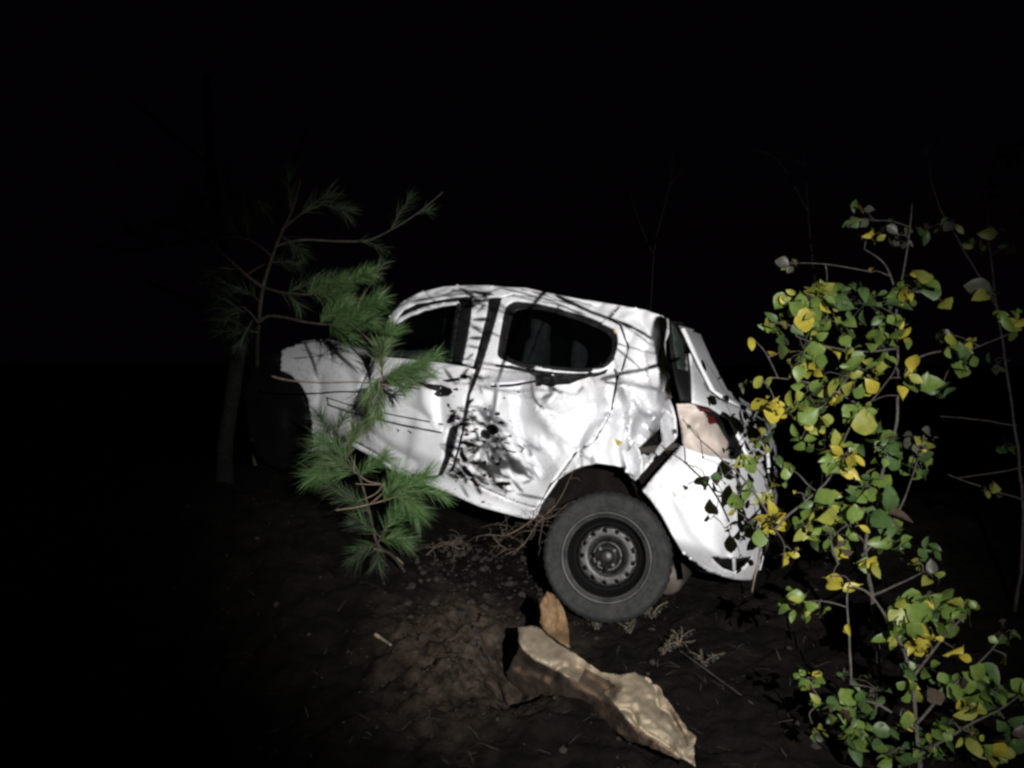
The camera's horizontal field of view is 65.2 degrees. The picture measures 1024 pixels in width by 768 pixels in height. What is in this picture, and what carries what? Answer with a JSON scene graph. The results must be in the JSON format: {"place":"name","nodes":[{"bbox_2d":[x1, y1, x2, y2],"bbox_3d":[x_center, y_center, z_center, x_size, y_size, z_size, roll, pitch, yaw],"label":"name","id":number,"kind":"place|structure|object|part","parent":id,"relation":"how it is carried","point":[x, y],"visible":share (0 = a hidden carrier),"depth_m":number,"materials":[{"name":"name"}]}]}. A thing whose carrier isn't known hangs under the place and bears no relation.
{"place":"outdoors","nodes":[
{"label":"outdoors","id":0,"kind":"place"},
{"bbox_2d":[0,364,1023,767],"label":"ground","id":1,"kind":"structure","parent":0,"point":[94,460],"depth_m":3.87,"materials":[{"name":"soil"}]},
{"bbox_2d":[128,74,307,483],"bbox_3d":[-2.302,-0.772,5.545,1.379,2.932,1.362,1,8,11],"label":"tree","id":2,"kind":"object","parent":1,"relation":"on","point":[224,469],"visible":0.8,"depth_m":5.48,"materials":[{"name":"brown plant"}]},
{"bbox_2d":[96,153,451,465],"bbox_3d":[-1.232,-0.232,4.729,2.848,2.279,1.273,6,10,35],"label":"pine tree","id":3,"kind":"object","parent":1,"relation":"on","point":[416,367],"visible":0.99,"depth_m":4.15,"materials":[{"name":"green plant"}]},
{"bbox_2d":[292,395,458,581],"bbox_3d":[-0.666,0.581,3.710,0.678,1.065,0.723,-4,9,-28],"label":"pine tree","id":4,"kind":"object","parent":1,"relation":"on","point":[422,478],"visible":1,"depth_m":3.63,"materials":[{"name":"green plant"}]},
{"bbox_2d":[374,633,391,645],"bbox_3d":[-0.563,1.121,3.512,0.122,0.030,0.025,7,11,43],"label":"stick","id":5,"kind":"object","parent":1,"relation":"on","point":[376,635],"visible":1,"depth_m":3.52,"materials":[{"name":"brown wood"}]},
{"bbox_2d":[412,530,467,569],"bbox_3d":[-0.324,0.745,3.602,0.257,0.183,0.052,0,8,0],"label":"root","id":6,"kind":"object","parent":1,"relation":"on","point":[451,543],"visible":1,"depth_m":3.59,"materials":[{"name":"brown plant"}]},
{"bbox_2d":[468,515,539,556],"bbox_3d":[-0.029,0.683,3.602,0.339,0.193,0.051,0,8,-2],"label":"root","id":7,"kind":"object","parent":1,"relation":"on","point":[517,530],"visible":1,"depth_m":3.60,"materials":[{"name":"brown plant"}]},
{"bbox_2d":[242,284,778,622],"bbox_3d":[-0.220,0.177,5.037,3.659,1.619,1.835,5,9,30],"label":"wrecked car","id":8,"kind":"object","parent":1,"relation":"on","point":[490,423],"visible":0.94,"depth_m":4.05,"materials":[{"name":"white paint"}]},
{"bbox_3d":[-0.589,-0.006,4.482,1.133,0.979,0.346,6,10,37],"label":"front door","id":9,"kind":"part","parent":8,"relation":"part of","materials":[{"name":"white paint"}]},
{"bbox_3d":[0.167,0.079,4.043,0.884,1.043,0.368,4,9,25],"label":"rear door","id":10,"kind":"part","parent":8,"relation":"part of","materials":[{"name":"white paint"}]},
{"bbox_2d":[507,466,584,554],"bbox_3d":[0.150,0.573,3.598,0.357,0.409,0.062,-1,8,-7],"label":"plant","id":11,"kind":"object","parent":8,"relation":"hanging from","point":[541,519],"visible":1,"depth_m":3.62,"materials":[{"name":"brown plant"}]},
{"bbox_3d":[0.805,-0.123,3.844,0.117,0.364,0.374,1,8,9],"label":"rear window","id":12,"kind":"part","parent":8,"relation":"part of","materials":[{"name":"black glass"}]},
{"bbox_2d":[7,479,1023,767],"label":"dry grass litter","id":13,"kind":"object","parent":1,"relation":"on","point":[507,633],"visible":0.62,"depth_m":3.50,"materials":[{"name":"brown plant"}]},
{"bbox_2d":[74,498,976,767],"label":"earth clods","id":14,"kind":"object","parent":1,"relation":"on","point":[479,642],"visible":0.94,"depth_m":3.93,"materials":[{"name":"soil"}]},
{"bbox_2d":[587,619,601,629],"bbox_3d":[0.403,1.132,3.841,0.136,0.115,0.071,0,8,0],"label":"weed","id":15,"kind":"object","parent":1,"relation":"on","point":[597,624],"visible":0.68,"depth_m":3.85,"materials":[{"name":"grey plant"}]},
{"bbox_2d":[506,591,696,765],"bbox_3d":[0.330,1.269,3.099,0.447,0.712,1.230,-5,10,-34],"label":"rock","id":16,"kind":"object","parent":1,"relation":"on","point":[636,708],"visible":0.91,"depth_m":3.05,"materials":[{"name":"beige stone"}]},
{"bbox_2d":[617,618,634,633],"bbox_3d":[0.559,1.161,3.825,0.056,0.088,0.129,7,11,42],"label":"weed","id":17,"kind":"object","parent":1,"relation":"on","point":[628,630],"visible":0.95,"depth_m":3.82,"materials":[{"name":"grey plant"}]},
{"bbox_2d":[644,602,666,618],"bbox_3d":[0.697,1.127,3.962,0.156,0.099,0.060,-3,8,-18],"label":"weed","id":18,"kind":"object","parent":1,"relation":"on","point":[654,612],"visible":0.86,"depth_m":3.97,"materials":[{"name":"grey plant"}]},
{"bbox_2d":[630,141,687,311],"bbox_3d":[1.320,-0.481,7.498,0.327,3.564,0.645,7,11,42],"label":"sapling","id":19,"kind":"object","parent":1,"relation":"on","point":[653,253],"visible":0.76,"depth_m":7.30,"materials":[{"name":"brown plant"}]},
{"bbox_2d":[658,635,678,654],"bbox_3d":[0.698,1.181,3.595,0.088,0.094,0.079,-5,9,-32],"label":"weed","id":20,"kind":"object","parent":1,"relation":"on","point":[664,649],"visible":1,"depth_m":3.60,"materials":[{"name":"grey plant"}]},
{"bbox_2d":[670,626,695,647],"bbox_3d":[0.785,1.180,3.693,0.131,0.100,0.112,3,8,17],"label":"weed","id":21,"kind":"object","parent":1,"relation":"on","point":[677,640],"visible":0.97,"depth_m":3.70,"materials":[{"name":"grey plant"}]},
{"bbox_2d":[691,649,723,666],"bbox_3d":[0.852,1.196,3.494,0.158,0.085,0.086,1,8,9],"label":"weed","id":22,"kind":"object","parent":1,"relation":"on","point":[707,660],"visible":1,"depth_m":3.50,"materials":[{"name":"grey plant"}]},
{"bbox_2d":[678,649,752,703],"bbox_3d":[0.845,1.238,3.405,0.024,0.059,0.586,-2,8,-17],"label":"stick","id":23,"kind":"object","parent":1,"relation":"on","point":[710,673],"visible":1,"depth_m":3.41,"materials":[{"name":"brown wood"}]},
{"bbox_2d":[746,131,826,488],"bbox_3d":[1.983,-0.507,5.762,0.628,2.580,0.304,4,9,25],"label":"sapling","id":24,"kind":"object","parent":1,"relation":"on","point":[824,383],"visible":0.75,"depth_m":5.60,"materials":[{"name":"brown plant"}]},
{"bbox_2d":[682,200,1023,716],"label":"shrub","id":25,"kind":"object","parent":1,"relation":"on","point":[805,313],"visible":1,"depth_m":3.04,"materials":[{"name":"green plant"}]},
{"bbox_2d":[777,580,1023,767],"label":"shrub","id":26,"kind":"object","parent":1,"relation":"on","point":[910,614],"visible":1,"depth_m":2.55,"materials":[{"name":"green plant"}]},
{"bbox_2d":[916,138,1023,611],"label":"shrub","id":27,"kind":"object","parent":1,"relation":"on","point":[1009,152],"visible":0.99,"depth_m":3.96,"materials":[{"name":"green plant"}]},
{"bbox_2d":[0,0,1023,366],"label":"sky","id":28,"kind":"structure","parent":0,"point":[536,123],"materials":[{"name":"black"}]}
]}

